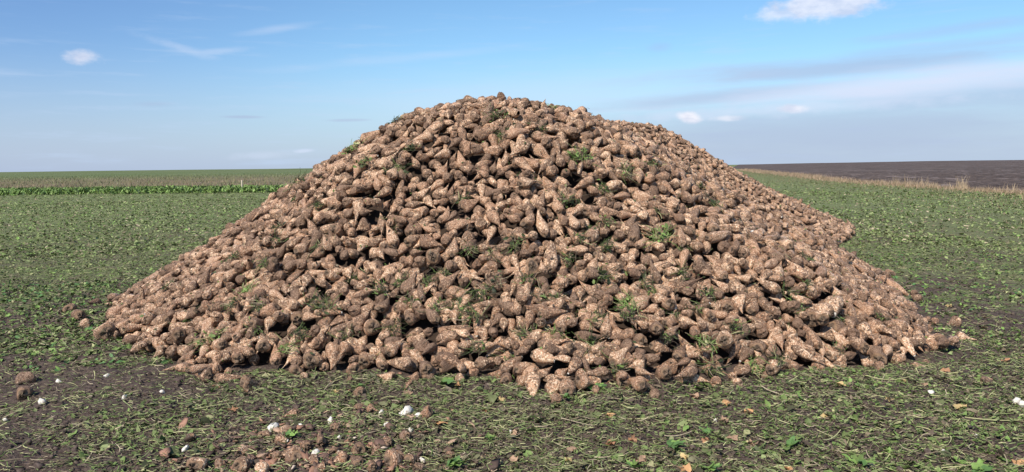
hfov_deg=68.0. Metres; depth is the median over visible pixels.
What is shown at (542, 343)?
sugar beet
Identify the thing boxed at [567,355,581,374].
sugar beet
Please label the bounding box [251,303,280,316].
sugar beet
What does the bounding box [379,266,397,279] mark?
sugar beet
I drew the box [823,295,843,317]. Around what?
sugar beet
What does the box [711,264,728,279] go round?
sugar beet
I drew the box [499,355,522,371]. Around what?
sugar beet
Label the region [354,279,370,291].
sugar beet
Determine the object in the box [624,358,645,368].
sugar beet
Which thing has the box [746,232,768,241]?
sugar beet
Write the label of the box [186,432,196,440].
sugar beet
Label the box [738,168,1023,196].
dry grass
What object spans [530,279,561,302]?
beet leaf clump
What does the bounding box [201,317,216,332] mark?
sugar beet
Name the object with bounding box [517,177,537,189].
sugar beet
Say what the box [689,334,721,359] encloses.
beet leaf clump
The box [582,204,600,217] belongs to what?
sugar beet
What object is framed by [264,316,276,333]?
sugar beet
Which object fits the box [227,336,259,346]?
sugar beet
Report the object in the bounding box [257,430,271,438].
sugar beet
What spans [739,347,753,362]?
sugar beet
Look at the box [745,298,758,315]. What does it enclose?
sugar beet
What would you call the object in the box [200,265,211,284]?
sugar beet
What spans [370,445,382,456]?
sugar beet
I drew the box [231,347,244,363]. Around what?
sugar beet
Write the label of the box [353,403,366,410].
sugar beet
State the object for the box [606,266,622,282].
sugar beet
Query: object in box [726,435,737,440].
withered leaf
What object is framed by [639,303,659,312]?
sugar beet
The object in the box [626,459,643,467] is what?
green leaf
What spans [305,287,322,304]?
sugar beet
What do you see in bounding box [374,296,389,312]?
sugar beet
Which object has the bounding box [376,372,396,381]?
sugar beet
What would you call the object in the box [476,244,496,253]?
sugar beet
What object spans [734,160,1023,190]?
ploughed field
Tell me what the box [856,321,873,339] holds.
sugar beet
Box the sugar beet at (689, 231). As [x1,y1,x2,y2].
[676,225,695,236]
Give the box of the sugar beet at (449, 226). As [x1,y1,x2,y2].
[444,220,474,231]
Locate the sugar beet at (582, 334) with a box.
[573,331,601,342]
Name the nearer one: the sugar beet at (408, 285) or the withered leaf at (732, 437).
the withered leaf at (732, 437)
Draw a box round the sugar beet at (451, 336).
[437,330,457,344]
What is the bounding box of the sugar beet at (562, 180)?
[547,176,569,186]
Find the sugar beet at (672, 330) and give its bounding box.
[665,325,679,337]
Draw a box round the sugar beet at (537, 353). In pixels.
[530,348,555,363]
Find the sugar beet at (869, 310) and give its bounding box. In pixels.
[853,303,876,316]
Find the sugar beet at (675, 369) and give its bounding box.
[653,358,678,374]
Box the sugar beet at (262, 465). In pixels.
[254,461,268,471]
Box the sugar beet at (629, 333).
[608,328,636,339]
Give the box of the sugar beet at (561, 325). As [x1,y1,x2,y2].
[555,314,567,332]
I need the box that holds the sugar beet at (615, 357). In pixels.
[608,347,627,366]
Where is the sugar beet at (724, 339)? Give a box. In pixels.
[715,330,733,348]
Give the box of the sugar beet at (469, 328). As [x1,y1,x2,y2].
[436,325,473,331]
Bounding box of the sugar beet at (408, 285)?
[400,272,415,294]
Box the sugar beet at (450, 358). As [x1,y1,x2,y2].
[434,351,466,370]
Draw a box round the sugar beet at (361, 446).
[351,441,365,455]
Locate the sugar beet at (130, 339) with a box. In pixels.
[122,335,138,345]
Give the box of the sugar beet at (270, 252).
[259,249,277,259]
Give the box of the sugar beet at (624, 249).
[608,239,628,253]
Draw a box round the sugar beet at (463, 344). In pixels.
[457,337,489,349]
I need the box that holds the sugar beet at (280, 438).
[274,434,288,444]
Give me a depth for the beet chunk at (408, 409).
4.85 m
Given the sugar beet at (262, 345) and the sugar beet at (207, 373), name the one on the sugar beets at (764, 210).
the sugar beet at (262, 345)
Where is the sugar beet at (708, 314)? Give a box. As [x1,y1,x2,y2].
[701,308,715,321]
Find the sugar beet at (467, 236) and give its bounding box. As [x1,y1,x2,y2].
[459,230,474,250]
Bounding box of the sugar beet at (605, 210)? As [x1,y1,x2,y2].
[596,206,618,217]
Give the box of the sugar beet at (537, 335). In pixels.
[524,329,543,342]
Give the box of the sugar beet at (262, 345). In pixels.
[255,340,270,351]
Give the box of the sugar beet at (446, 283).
[438,270,459,291]
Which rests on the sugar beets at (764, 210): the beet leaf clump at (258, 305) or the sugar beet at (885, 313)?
the sugar beet at (885, 313)
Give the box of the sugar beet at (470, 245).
[462,239,476,253]
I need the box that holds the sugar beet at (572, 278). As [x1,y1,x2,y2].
[566,272,578,284]
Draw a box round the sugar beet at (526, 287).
[516,274,536,303]
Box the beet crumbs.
[159,371,507,471]
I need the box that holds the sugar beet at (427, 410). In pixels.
[420,405,432,417]
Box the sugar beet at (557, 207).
[552,190,564,213]
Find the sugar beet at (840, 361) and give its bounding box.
[832,354,846,367]
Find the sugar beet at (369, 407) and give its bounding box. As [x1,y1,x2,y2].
[365,404,377,412]
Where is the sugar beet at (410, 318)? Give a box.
[405,313,419,325]
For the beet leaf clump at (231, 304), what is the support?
on the sugar beet at (235, 309)
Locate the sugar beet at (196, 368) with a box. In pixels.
[185,364,212,373]
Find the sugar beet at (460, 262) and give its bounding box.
[452,256,470,272]
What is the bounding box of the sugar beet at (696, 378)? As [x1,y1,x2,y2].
[676,372,709,382]
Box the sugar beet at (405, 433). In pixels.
[399,430,411,441]
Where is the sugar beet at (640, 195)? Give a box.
[631,190,654,200]
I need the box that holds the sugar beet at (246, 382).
[239,376,259,391]
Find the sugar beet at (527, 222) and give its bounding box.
[520,212,534,229]
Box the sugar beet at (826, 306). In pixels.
[806,302,834,316]
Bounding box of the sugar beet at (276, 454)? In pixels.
[272,451,283,459]
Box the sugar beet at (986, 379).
[980,376,991,384]
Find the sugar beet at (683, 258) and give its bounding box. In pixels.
[679,247,689,266]
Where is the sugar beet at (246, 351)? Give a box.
[234,345,255,356]
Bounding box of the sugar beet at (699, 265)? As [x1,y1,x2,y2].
[693,258,714,273]
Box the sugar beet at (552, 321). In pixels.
[546,313,567,325]
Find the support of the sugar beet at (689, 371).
on the sugar beet at (696, 378)
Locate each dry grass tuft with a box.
[949,175,969,189]
[1002,183,1016,192]
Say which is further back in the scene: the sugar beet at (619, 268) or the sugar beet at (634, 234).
the sugar beet at (634, 234)
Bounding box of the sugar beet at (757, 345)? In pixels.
[749,339,765,353]
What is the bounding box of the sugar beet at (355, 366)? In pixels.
[346,362,359,374]
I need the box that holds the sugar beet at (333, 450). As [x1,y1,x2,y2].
[328,446,341,453]
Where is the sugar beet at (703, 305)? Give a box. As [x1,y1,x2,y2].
[691,302,710,319]
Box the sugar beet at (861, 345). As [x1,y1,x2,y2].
[849,338,868,353]
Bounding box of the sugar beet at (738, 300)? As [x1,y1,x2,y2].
[732,294,745,313]
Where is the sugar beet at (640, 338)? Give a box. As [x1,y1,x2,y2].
[632,333,647,345]
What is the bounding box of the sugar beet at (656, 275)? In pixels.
[647,254,661,283]
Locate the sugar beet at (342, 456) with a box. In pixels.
[334,450,348,462]
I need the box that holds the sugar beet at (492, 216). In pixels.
[486,209,500,227]
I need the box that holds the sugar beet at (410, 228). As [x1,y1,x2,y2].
[405,219,415,235]
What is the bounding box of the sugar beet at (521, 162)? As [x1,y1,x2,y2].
[513,157,533,171]
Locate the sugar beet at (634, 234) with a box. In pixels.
[627,221,639,241]
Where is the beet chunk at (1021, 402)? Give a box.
[1018,400,1023,407]
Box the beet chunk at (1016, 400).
[1013,397,1020,404]
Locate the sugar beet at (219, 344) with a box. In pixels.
[210,338,227,350]
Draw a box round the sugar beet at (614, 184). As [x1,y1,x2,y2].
[605,180,621,190]
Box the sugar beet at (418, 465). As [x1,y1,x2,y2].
[412,462,429,471]
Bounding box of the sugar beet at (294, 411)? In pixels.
[281,408,301,416]
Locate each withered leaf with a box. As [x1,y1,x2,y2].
[509,455,520,462]
[511,429,519,434]
[566,446,579,451]
[606,439,615,444]
[628,434,636,441]
[633,455,645,461]
[680,453,687,458]
[680,463,691,471]
[689,392,698,398]
[719,415,729,422]
[722,399,730,405]
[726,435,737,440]
[741,408,752,412]
[746,439,758,445]
[941,367,949,372]
[952,403,966,408]
[1012,459,1023,464]
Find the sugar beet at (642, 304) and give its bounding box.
[631,295,651,313]
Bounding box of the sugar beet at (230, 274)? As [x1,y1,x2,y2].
[222,265,244,281]
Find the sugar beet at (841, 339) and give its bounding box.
[831,327,849,347]
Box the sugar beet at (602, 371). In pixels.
[585,366,610,375]
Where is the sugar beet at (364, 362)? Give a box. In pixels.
[358,352,371,368]
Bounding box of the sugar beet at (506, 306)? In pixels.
[496,298,515,316]
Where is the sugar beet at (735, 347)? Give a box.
[726,340,740,364]
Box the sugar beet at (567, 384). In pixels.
[559,377,575,395]
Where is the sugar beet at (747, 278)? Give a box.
[731,273,752,283]
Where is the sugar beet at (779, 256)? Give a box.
[762,249,785,263]
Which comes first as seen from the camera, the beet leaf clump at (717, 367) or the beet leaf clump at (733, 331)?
the beet leaf clump at (717, 367)
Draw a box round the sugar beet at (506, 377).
[500,372,512,385]
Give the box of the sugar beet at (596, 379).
[587,369,601,382]
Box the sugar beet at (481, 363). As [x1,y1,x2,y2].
[474,356,494,369]
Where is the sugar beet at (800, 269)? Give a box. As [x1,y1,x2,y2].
[786,259,810,283]
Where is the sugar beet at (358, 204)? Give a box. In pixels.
[353,198,364,225]
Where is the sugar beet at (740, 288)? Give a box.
[723,279,747,293]
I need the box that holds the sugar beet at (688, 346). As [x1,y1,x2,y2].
[676,333,701,359]
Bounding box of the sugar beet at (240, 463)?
[232,456,253,471]
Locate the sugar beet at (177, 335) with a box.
[169,327,185,343]
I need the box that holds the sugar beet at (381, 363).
[376,353,387,370]
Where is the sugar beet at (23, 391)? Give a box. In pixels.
[16,386,32,399]
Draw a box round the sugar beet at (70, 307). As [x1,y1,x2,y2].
[62,303,77,312]
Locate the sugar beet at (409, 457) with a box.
[404,453,420,465]
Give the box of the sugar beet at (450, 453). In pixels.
[445,451,453,458]
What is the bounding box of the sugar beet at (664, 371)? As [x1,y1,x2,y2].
[657,364,671,378]
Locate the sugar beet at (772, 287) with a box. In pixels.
[753,276,781,293]
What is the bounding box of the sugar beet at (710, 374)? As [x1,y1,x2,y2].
[698,363,715,376]
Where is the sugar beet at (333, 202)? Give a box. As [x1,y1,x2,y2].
[327,194,342,210]
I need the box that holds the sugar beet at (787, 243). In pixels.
[776,239,793,250]
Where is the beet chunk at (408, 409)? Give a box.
[399,406,413,417]
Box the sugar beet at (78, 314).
[71,309,85,320]
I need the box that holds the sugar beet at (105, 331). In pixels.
[90,322,115,340]
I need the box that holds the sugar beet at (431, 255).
[426,249,440,264]
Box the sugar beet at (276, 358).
[270,344,281,365]
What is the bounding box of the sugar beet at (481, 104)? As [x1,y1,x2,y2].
[463,100,489,108]
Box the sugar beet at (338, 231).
[330,225,347,237]
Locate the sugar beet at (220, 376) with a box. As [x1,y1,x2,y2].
[213,373,247,382]
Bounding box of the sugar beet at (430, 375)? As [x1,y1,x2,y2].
[422,366,438,379]
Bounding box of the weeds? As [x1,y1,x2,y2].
[0,172,772,187]
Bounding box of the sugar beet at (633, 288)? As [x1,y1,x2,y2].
[628,279,643,295]
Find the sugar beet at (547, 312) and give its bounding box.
[537,307,566,318]
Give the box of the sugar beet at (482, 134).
[474,126,500,140]
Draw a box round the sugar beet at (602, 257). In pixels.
[593,251,618,262]
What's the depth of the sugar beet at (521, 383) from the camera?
5.42 m
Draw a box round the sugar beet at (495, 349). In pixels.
[485,336,506,357]
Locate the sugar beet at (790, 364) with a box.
[784,360,802,371]
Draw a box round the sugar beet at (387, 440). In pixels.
[382,436,392,446]
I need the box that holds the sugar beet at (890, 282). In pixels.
[884,278,908,295]
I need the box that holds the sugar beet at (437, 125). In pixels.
[424,121,443,131]
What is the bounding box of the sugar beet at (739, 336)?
[733,323,750,342]
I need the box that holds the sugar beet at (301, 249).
[294,240,310,256]
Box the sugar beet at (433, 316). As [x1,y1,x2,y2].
[425,309,440,323]
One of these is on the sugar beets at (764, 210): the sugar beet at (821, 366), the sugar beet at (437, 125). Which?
the sugar beet at (437, 125)
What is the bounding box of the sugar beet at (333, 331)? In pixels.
[328,321,350,337]
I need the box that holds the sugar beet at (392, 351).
[385,337,405,356]
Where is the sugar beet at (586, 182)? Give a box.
[573,176,594,188]
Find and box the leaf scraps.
[105,97,931,379]
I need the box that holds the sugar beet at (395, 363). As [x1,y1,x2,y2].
[386,357,418,371]
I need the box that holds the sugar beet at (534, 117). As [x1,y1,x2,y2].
[513,113,539,123]
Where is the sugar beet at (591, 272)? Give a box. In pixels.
[585,266,600,278]
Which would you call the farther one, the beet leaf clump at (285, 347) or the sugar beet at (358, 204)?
the sugar beet at (358, 204)
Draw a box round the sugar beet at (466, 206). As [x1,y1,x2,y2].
[458,199,479,212]
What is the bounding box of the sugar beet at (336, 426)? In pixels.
[330,423,343,430]
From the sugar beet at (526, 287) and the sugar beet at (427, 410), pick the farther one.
the sugar beet at (526, 287)
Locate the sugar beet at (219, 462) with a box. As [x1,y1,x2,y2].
[215,458,225,468]
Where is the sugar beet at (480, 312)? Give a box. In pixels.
[472,306,483,336]
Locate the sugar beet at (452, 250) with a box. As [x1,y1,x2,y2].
[448,237,458,257]
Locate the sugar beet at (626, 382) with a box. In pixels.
[616,371,630,388]
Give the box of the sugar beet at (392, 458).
[383,449,403,469]
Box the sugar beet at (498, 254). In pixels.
[491,247,503,263]
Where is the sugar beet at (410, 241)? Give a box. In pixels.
[404,234,423,247]
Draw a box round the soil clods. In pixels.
[0,276,1023,471]
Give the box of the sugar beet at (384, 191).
[374,186,392,197]
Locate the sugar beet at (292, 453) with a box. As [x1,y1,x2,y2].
[284,445,303,463]
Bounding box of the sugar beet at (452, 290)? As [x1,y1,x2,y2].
[443,286,471,298]
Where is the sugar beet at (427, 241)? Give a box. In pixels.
[419,234,441,248]
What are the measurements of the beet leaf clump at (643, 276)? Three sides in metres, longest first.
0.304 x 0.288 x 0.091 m
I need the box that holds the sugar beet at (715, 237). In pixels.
[705,231,730,243]
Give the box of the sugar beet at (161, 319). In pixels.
[147,314,171,326]
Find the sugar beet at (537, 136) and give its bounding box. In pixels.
[531,131,558,141]
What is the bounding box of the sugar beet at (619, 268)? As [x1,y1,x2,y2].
[598,261,622,272]
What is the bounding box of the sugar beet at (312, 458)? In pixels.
[308,454,318,463]
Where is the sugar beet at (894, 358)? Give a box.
[887,353,908,364]
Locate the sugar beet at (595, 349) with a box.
[590,340,605,356]
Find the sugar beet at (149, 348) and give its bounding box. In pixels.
[143,337,155,351]
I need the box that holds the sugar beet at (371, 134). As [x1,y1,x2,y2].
[360,130,380,145]
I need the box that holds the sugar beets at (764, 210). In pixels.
[88,92,958,403]
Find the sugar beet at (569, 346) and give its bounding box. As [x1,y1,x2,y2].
[559,340,575,355]
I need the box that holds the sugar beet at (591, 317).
[580,312,602,324]
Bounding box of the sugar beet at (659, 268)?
[647,261,675,273]
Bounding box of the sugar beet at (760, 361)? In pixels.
[753,355,766,375]
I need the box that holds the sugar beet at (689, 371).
[671,365,697,377]
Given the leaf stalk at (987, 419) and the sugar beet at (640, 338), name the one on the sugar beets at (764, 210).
the sugar beet at (640, 338)
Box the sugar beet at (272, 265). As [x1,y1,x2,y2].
[262,256,280,272]
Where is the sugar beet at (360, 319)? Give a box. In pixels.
[350,306,372,328]
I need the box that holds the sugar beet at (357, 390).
[352,387,365,397]
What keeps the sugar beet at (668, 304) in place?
on the sugar beets at (764, 210)
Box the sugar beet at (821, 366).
[808,358,824,370]
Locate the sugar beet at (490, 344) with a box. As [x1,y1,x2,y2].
[471,340,501,352]
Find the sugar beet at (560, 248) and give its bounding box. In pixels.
[555,244,571,257]
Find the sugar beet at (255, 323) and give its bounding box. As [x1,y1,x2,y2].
[249,318,263,329]
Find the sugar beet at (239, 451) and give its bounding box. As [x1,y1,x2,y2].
[234,445,252,456]
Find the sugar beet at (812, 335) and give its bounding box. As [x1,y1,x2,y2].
[802,324,821,348]
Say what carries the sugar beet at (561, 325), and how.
on the sugar beets at (764, 210)
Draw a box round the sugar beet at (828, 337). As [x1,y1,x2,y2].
[816,332,835,341]
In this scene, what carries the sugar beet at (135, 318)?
on the sugar beets at (764, 210)
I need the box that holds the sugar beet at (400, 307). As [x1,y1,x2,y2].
[393,301,409,312]
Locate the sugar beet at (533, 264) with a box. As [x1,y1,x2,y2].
[525,258,539,275]
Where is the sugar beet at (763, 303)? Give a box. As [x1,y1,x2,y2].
[758,295,770,313]
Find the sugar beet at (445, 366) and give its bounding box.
[438,360,455,372]
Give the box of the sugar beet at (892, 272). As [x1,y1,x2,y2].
[885,269,895,276]
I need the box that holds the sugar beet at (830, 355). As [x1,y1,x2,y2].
[825,350,841,361]
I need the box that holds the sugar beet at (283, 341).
[277,334,288,349]
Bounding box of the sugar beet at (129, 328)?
[122,324,146,331]
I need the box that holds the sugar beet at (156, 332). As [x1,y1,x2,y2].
[149,322,165,336]
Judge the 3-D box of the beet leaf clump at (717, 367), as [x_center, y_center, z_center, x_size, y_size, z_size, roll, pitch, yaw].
[1.461,0.966,5.525,0.293,0.100,0.344,2,37,-2]
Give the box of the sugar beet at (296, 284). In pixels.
[285,279,302,294]
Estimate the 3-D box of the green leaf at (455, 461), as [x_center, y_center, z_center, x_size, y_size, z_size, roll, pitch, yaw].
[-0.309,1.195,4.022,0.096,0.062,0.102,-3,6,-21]
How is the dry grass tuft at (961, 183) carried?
on the ground at (22, 461)
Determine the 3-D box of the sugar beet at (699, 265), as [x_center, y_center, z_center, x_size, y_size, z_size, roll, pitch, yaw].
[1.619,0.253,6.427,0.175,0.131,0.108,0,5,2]
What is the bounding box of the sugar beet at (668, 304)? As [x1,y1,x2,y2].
[660,298,675,310]
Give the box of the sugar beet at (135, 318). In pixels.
[128,313,144,323]
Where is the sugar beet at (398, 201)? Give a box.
[386,197,403,217]
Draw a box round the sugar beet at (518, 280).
[514,271,524,285]
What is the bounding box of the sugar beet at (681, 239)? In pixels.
[677,226,686,247]
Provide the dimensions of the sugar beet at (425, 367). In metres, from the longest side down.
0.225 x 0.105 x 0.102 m
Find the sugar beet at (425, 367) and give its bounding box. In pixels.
[419,359,432,374]
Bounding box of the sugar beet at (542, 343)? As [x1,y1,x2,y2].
[537,338,568,348]
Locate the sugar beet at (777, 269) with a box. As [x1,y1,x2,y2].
[772,260,783,283]
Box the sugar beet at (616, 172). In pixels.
[612,168,635,180]
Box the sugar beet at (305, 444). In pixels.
[300,440,310,450]
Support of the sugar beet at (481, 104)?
on the sugar beets at (764, 210)
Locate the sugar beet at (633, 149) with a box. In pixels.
[622,144,639,156]
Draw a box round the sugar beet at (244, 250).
[238,245,262,257]
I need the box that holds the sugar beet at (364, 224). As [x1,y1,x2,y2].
[356,217,370,231]
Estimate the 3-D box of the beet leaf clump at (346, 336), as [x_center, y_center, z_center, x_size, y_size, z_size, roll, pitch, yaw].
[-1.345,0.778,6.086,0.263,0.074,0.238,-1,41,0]
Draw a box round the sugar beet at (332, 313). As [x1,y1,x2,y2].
[321,309,342,316]
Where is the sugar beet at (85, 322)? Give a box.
[77,318,90,327]
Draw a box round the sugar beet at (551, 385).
[545,379,560,393]
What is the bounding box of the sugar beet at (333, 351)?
[325,342,344,369]
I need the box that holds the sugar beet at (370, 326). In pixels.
[363,318,380,335]
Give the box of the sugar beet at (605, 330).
[600,312,611,337]
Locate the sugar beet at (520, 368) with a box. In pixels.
[513,362,541,374]
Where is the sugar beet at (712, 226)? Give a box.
[706,218,719,231]
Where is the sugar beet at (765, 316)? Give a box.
[741,311,772,321]
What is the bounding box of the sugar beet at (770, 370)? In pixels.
[765,359,787,375]
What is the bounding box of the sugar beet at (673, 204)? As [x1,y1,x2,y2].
[666,198,679,211]
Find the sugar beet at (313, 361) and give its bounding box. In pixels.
[303,348,323,368]
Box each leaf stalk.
[866,375,912,379]
[965,417,1012,420]
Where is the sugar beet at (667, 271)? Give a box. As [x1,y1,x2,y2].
[663,266,684,276]
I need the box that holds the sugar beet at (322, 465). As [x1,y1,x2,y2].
[318,461,327,471]
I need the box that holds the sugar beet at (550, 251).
[543,240,557,274]
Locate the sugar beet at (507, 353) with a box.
[499,350,513,362]
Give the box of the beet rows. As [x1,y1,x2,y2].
[0,184,285,195]
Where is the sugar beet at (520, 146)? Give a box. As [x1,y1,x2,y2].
[508,139,529,156]
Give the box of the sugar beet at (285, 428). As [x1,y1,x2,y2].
[279,425,292,433]
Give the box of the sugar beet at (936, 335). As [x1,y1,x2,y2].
[931,333,945,348]
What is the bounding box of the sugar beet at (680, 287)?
[674,276,705,292]
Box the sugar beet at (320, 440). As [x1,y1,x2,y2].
[316,426,325,446]
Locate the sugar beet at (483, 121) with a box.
[480,113,502,125]
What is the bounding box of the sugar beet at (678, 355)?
[672,343,685,362]
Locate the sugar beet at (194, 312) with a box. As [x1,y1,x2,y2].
[182,307,200,320]
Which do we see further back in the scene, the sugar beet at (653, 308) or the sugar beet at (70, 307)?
the sugar beet at (70, 307)
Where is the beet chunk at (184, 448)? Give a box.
[181,445,188,451]
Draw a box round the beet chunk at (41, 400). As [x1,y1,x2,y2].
[38,398,46,404]
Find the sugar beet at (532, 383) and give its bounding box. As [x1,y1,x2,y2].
[524,374,540,395]
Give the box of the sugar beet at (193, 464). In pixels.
[186,457,210,471]
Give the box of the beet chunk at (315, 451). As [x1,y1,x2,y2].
[311,448,319,453]
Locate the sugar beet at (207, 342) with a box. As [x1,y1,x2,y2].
[200,336,214,345]
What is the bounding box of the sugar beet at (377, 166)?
[374,149,399,170]
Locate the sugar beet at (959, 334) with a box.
[954,331,976,340]
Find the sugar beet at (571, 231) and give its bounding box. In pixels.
[565,226,581,245]
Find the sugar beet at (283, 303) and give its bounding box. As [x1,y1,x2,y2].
[278,297,292,313]
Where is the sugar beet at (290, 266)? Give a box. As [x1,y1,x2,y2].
[283,256,305,271]
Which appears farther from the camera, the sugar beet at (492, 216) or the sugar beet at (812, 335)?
the sugar beet at (492, 216)
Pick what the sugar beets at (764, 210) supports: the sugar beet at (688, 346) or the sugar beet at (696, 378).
the sugar beet at (688, 346)
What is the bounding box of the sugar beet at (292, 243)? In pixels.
[286,234,305,248]
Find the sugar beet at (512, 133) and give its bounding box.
[504,128,529,138]
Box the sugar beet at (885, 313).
[875,303,890,321]
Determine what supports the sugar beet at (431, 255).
on the sugar beets at (764, 210)
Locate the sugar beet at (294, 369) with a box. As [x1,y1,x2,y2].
[289,364,304,374]
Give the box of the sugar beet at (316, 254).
[309,246,325,257]
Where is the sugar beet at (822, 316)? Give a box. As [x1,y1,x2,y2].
[814,309,829,325]
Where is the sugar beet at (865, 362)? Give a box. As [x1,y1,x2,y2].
[858,353,873,367]
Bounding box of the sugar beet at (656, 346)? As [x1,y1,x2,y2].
[649,340,672,352]
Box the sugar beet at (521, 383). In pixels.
[516,370,537,385]
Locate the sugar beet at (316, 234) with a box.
[309,229,322,250]
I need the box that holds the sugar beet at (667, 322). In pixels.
[661,317,678,328]
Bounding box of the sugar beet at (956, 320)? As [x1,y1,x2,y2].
[947,315,961,325]
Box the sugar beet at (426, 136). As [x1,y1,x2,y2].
[409,132,433,141]
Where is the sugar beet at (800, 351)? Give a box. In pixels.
[791,345,826,364]
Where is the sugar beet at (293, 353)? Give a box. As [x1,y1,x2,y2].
[284,345,300,366]
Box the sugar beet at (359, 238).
[347,235,370,248]
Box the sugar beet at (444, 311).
[426,302,450,314]
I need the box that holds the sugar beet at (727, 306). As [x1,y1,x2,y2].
[720,299,733,312]
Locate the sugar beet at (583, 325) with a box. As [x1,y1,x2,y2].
[577,319,598,331]
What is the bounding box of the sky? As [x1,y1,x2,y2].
[0,0,1023,171]
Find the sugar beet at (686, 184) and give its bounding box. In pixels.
[681,175,692,191]
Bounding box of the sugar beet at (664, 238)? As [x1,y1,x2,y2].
[653,224,667,245]
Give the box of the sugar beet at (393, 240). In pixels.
[386,225,398,247]
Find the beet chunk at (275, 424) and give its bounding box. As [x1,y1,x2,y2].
[267,422,278,431]
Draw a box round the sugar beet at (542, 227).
[536,209,548,237]
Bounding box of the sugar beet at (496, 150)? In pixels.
[481,145,503,155]
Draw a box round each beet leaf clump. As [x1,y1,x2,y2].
[154,277,177,293]
[186,327,227,353]
[219,242,244,264]
[220,295,241,314]
[232,278,259,297]
[243,321,264,333]
[245,295,265,315]
[253,254,268,271]
[269,218,285,235]
[271,231,288,246]
[277,338,299,355]
[283,170,309,191]
[286,323,312,342]
[300,289,326,309]
[306,232,327,259]
[307,197,323,209]
[312,293,345,314]
[327,324,359,341]
[342,136,369,153]
[343,267,367,283]
[353,154,371,167]
[365,278,395,297]
[375,316,414,336]
[379,153,414,174]
[382,164,402,176]
[386,112,410,123]
[388,267,410,286]
[395,290,425,315]
[403,137,420,152]
[416,276,438,287]
[416,294,448,314]
[421,267,435,285]
[429,264,450,281]
[442,295,470,321]
[444,279,478,305]
[450,302,491,328]
[451,190,470,207]
[454,239,480,258]
[460,270,501,303]
[461,336,488,356]
[481,270,509,287]
[482,108,508,121]
[487,122,515,143]
[488,246,506,262]
[488,349,515,365]
[501,230,526,254]
[509,317,542,339]
[514,266,536,286]
[528,122,546,131]
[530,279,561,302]
[542,323,569,338]
[544,291,566,308]
[554,184,577,207]
[554,185,588,207]
[557,246,582,268]
[563,141,599,166]
[567,230,591,246]
[571,323,615,355]
[572,142,590,162]
[579,216,599,233]
[586,301,610,326]
[592,179,613,198]
[592,262,617,284]
[594,215,617,229]
[594,236,621,253]
[597,178,615,193]
[599,348,634,382]
[610,161,638,182]
[612,291,647,318]
[615,305,636,321]
[624,268,655,286]
[637,279,656,295]
[641,223,679,249]
[647,159,663,170]
[654,202,668,218]
[660,326,681,344]
[661,305,680,320]
[670,260,699,280]
[685,300,714,315]
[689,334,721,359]
[692,355,731,380]
[693,176,708,191]
[695,284,719,306]
[697,276,731,301]
[698,332,720,348]
[699,185,722,207]
[704,195,723,213]
[724,320,749,336]
[725,317,752,339]
[743,353,770,376]
[759,345,790,368]
[780,274,806,304]
[786,303,806,314]
[796,276,816,291]
[797,249,815,260]
[824,341,851,356]
[831,314,845,324]
[875,308,890,320]
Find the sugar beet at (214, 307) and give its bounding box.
[207,302,227,311]
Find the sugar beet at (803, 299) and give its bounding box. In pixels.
[784,291,811,304]
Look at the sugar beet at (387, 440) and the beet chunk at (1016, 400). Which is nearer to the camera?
the sugar beet at (387, 440)
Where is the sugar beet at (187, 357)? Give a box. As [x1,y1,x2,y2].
[179,348,196,362]
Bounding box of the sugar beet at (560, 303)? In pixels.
[539,298,566,308]
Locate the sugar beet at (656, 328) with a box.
[649,321,663,334]
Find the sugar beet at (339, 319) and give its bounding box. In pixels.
[330,313,351,326]
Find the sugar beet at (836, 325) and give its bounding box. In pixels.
[827,319,844,331]
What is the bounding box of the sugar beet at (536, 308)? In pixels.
[524,303,547,313]
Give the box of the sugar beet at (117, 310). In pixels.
[105,304,127,320]
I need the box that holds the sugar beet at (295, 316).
[290,311,304,325]
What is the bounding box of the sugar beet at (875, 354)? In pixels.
[867,348,887,365]
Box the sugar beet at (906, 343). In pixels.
[900,335,915,356]
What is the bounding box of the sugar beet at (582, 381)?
[574,373,594,389]
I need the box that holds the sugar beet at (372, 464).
[361,460,376,471]
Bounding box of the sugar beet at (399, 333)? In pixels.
[390,312,401,336]
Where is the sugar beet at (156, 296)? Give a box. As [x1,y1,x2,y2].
[150,286,168,303]
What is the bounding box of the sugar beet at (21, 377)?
[15,371,35,383]
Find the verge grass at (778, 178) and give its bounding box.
[740,171,1023,229]
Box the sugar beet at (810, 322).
[802,308,818,327]
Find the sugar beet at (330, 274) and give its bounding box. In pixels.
[324,269,340,279]
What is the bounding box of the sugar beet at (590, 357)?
[583,353,606,364]
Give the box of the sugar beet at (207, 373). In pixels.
[197,368,213,381]
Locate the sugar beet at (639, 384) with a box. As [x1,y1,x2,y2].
[628,376,647,391]
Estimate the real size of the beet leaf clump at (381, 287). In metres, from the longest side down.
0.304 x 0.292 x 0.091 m
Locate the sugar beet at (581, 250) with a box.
[564,245,588,255]
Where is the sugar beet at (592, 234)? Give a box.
[584,225,599,242]
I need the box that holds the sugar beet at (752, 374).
[744,359,760,376]
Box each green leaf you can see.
[284,429,297,437]
[440,377,453,383]
[445,455,464,467]
[485,432,496,438]
[587,382,606,388]
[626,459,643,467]
[667,439,686,450]
[698,462,722,470]
[699,426,710,434]
[783,435,800,450]
[843,454,874,466]
[971,458,992,471]
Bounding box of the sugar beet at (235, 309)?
[227,299,240,312]
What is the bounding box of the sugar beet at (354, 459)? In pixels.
[348,455,363,468]
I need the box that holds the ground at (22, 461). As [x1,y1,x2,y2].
[0,163,1023,471]
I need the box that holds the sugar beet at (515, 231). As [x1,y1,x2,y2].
[510,227,527,242]
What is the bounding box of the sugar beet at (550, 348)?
[544,343,561,353]
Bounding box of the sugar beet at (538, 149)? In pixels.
[532,143,555,161]
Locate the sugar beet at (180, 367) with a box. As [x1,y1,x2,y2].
[162,362,192,372]

